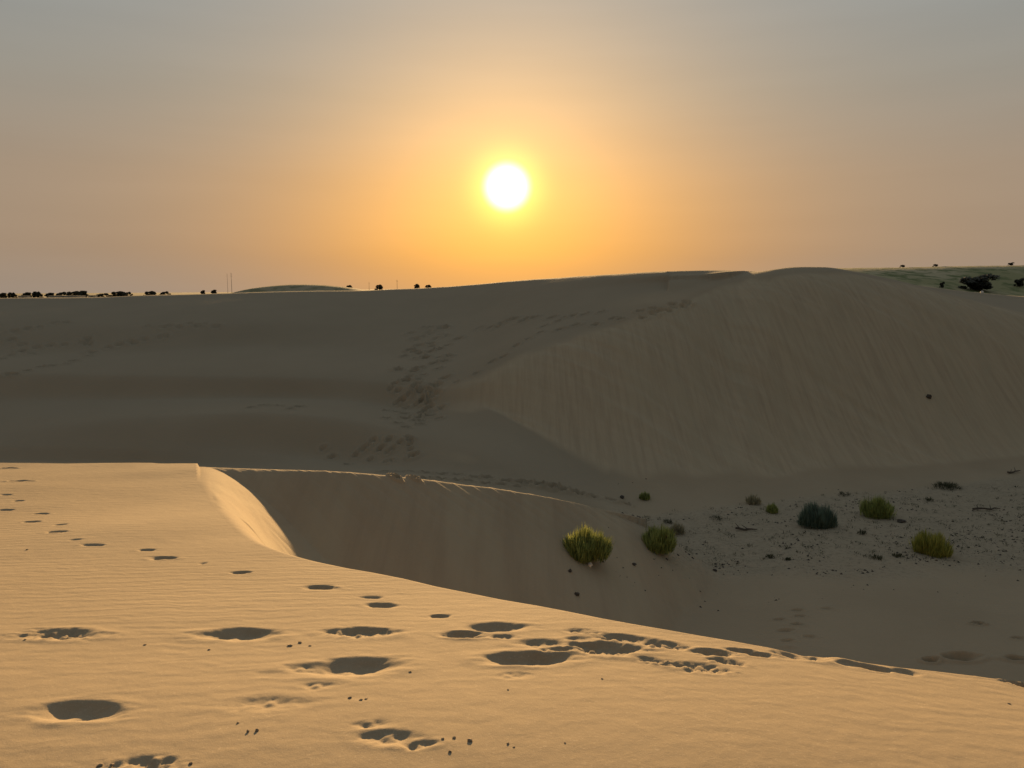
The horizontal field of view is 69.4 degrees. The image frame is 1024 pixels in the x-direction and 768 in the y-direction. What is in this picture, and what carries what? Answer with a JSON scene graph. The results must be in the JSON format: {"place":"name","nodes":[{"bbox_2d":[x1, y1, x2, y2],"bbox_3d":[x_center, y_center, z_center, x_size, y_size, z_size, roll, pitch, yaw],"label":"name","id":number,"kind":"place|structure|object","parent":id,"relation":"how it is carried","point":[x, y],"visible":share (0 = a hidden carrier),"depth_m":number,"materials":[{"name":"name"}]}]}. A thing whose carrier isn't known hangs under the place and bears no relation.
{"place":"outdoors","nodes":[
{"label":"outdoors","id":0,"kind":"place"},
{"bbox_2d":[0,265,1023,767],"bbox_3d":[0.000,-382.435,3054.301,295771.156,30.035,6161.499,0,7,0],"label":"ground","id":1,"kind":"structure","parent":0,"point":[372,497],"depth_m":16.25,"materials":[{"name":"beige sand"}]},
{"bbox_2d":[0,293,7,297],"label":"tree","id":2,"kind":"object","parent":1,"relation":"on","point":[3,295],"visible":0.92,"depth_m":327.49,"materials":[{"name":"green plant"}]},
{"bbox_2d":[7,292,17,297],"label":"tree","id":3,"kind":"object","parent":1,"relation":"on","point":[11,295],"visible":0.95,"depth_m":336.94,"materials":[{"name":"green plant"}]},
{"bbox_2d":[21,292,31,297],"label":"tree","id":4,"kind":"object","parent":1,"relation":"on","point":[27,294],"visible":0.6,"depth_m":326.98,"materials":[{"name":"green plant"}]},
{"bbox_2d":[32,291,43,297],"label":"tree","id":5,"kind":"object","parent":1,"relation":"on","point":[35,294],"visible":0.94,"depth_m":317.01,"materials":[{"name":"green plant"}]},
{"bbox_2d":[55,292,66,295],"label":"tree","id":6,"kind":"object","parent":1,"relation":"on","point":[61,293],"visible":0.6,"depth_m":326.96,"materials":[{"name":"green plant"}]},
{"bbox_2d":[48,296,85,297],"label":"building","id":7,"kind":"structure","parent":1,"relation":"on","point":[64,296],"depth_m":297.93,"materials":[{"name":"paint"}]},
{"bbox_2d":[67,291,82,295],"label":"tree","id":8,"kind":"object","parent":1,"relation":"on","point":[75,293],"visible":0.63,"depth_m":316.60,"materials":[{"name":"green plant"}]},
{"bbox_2d":[96,293,108,296],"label":"tree","id":9,"kind":"object","parent":1,"relation":"on","point":[102,295],"visible":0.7,"depth_m":336.53,"materials":[{"name":"green plant"}]},
{"bbox_2d":[109,291,125,296],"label":"tree","id":10,"kind":"object","parent":1,"relation":"on","point":[118,293],"visible":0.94,"depth_m":326.70,"materials":[{"name":"green plant"}]},
{"bbox_2d":[144,291,156,294],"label":"tree","id":11,"kind":"object","parent":1,"relation":"on","point":[150,293],"visible":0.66,"depth_m":326.76,"materials":[{"name":"green plant"}]},
{"bbox_2d":[374,284,382,289],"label":"tree","id":12,"kind":"object","parent":1,"relation":"on","point":[380,287],"visible":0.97,"depth_m":376.18,"materials":[{"name":"green plant"}]},
{"bbox_2d":[560,524,613,564],"bbox_3d":[1.559,3.277,15.521,1.285,0.866,1.288,0,7,0],"label":"shrub","id":13,"kind":"object","parent":1,"relation":"on","point":[588,545],"visible":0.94,"depth_m":15.32,"materials":[{"name":"green plant"}]},
{"bbox_2d":[639,491,649,499],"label":"shrub","id":14,"kind":"object","parent":1,"relation":"on","point":[644,496],"visible":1,"depth_m":25.82,"materials":[{"name":"green plant"}]},
{"bbox_2d":[641,522,677,554],"bbox_3d":[3.540,3.602,17.720,0.942,0.848,1.168,0,7,0],"label":"shrub","id":15,"kind":"object","parent":1,"relation":"on","point":[660,541],"visible":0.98,"depth_m":17.51,"materials":[{"name":"green plant"}]},
{"bbox_2d":[663,518,671,523],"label":"plant","id":16,"kind":"object","parent":1,"relation":"on","point":[668,520],"visible":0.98,"depth_m":23.32,"materials":[{"name":"green plant"}]},
{"bbox_2d":[669,520,684,534],"bbox_3d":[4.982,4.293,22.242,0.561,0.417,0.529,2,7,15],"label":"plant","id":17,"kind":"object","parent":1,"relation":"on","point":[677,528],"visible":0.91,"depth_m":22.18,"materials":[{"name":"brown plant"}]},
{"bbox_2d":[709,515,722,520],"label":"plant","id":18,"kind":"object","parent":1,"relation":"on","point":[718,517],"visible":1,"depth_m":23.57,"materials":[{"name":"green plant"}]},
{"bbox_2d":[735,523,756,529],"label":"dead branch","id":19,"kind":"object","parent":1,"relation":"on","point":[738,527],"visible":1,"depth_m":22.46,"materials":[{"name":"brown wood"}]},
{"bbox_2d":[745,493,761,504],"bbox_3d":[8.281,3.909,25.355,0.649,0.444,0.584,0,7,0],"label":"plant","id":20,"kind":"object","parent":1,"relation":"on","point":[753,500],"visible":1,"depth_m":25.27,"materials":[{"name":"brown plant"}]},
{"bbox_2d":[765,503,778,513],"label":"shrub","id":21,"kind":"object","parent":1,"relation":"on","point":[772,509],"visible":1,"depth_m":24.35,"materials":[{"name":"green plant"}]},
{"bbox_2d":[796,499,838,528],"bbox_3d":[9.337,3.925,22.485,1.366,0.959,1.266,0,7,0],"label":"shrub","id":22,"kind":"object","parent":1,"relation":"on","point":[814,516],"visible":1,"depth_m":22.30,"materials":[{"name":"green plant"}]},
{"bbox_2d":[644,485,1023,565],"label":"dead grass","id":23,"kind":"structure","parent":1,"relation":"on","point":[868,528],"depth_m":21.64,"materials":[{"name":"brown plant"}]},
{"bbox_2d":[871,554,882,559],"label":"plant","id":24,"kind":"object","parent":1,"relation":"on","point":[877,557],"visible":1,"depth_m":19.11,"materials":[{"name":"green plant"}]},
{"bbox_2d":[858,493,897,519],"bbox_3d":[11.699,3.862,23.578,1.127,0.888,1.031,0,7,0],"label":"shrub","id":25,"kind":"object","parent":1,"relation":"on","point":[879,507],"visible":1,"depth_m":23.43,"materials":[{"name":"green plant"}]},
{"bbox_2d":[891,553,904,557],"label":"plant","id":26,"kind":"object","parent":1,"relation":"on","point":[899,555],"visible":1,"depth_m":19.32,"materials":[{"name":"green plant"}]},
{"bbox_2d":[897,519,905,522],"bbox_3d":[12.093,4.263,22.965,0.279,0.140,0.244,-6,9,-40],"label":"stone","id":27,"kind":"object","parent":1,"relation":"on","point":[901,520],"visible":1,"depth_m":22.91,"materials":[{"name":"grey stone"}]},
{"bbox_2d":[908,529,953,557],"bbox_3d":[11.245,4.217,19.761,1.084,0.746,1.177,0,7,0],"label":"shrub","id":28,"kind":"object","parent":1,"relation":"on","point":[934,545],"visible":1,"depth_m":19.55,"materials":[{"name":"green plant"}]},
{"bbox_2d":[931,481,962,489],"bbox_3d":[16.209,3.750,27.575,1.286,0.297,1.143,0,7,0],"label":"plant","id":29,"kind":"object","parent":1,"relation":"on","point":[948,485],"visible":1,"depth_m":27.55,"materials":[{"name":"green plant"}]},
{"bbox_2d":[958,273,999,290],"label":"tree","id":30,"kind":"object","parent":1,"relation":"on","point":[980,282],"visible":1,"depth_m":120.34,"materials":[{"name":"green plant"}]},
{"bbox_2d":[1014,278,1023,286],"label":"tree","id":31,"kind":"object","parent":1,"relation":"on","point":[1019,282],"visible":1,"depth_m":126.72,"materials":[{"name":"green plant"}]},
{"bbox_2d":[0,0,1023,293],"label":"sky","id":32,"kind":"structure","parent":0,"point":[159,146],"materials":[{"name":"orange"}]},
{"bbox_2d":[602,482,1023,610],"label":"gravel","id":33,"kind":"structure","parent":0,"point":[873,545],"depth_m":20.70,"materials":[{"name":"grey gravel"}]},
{"bbox_2d":[972,505,999,509],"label":"dead branch","id":34,"kind":"object","parent":33,"relation":"on","point":[977,508],"visible":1,"depth_m":24.42,"materials":[{"name":"brown wood"}]}
]}

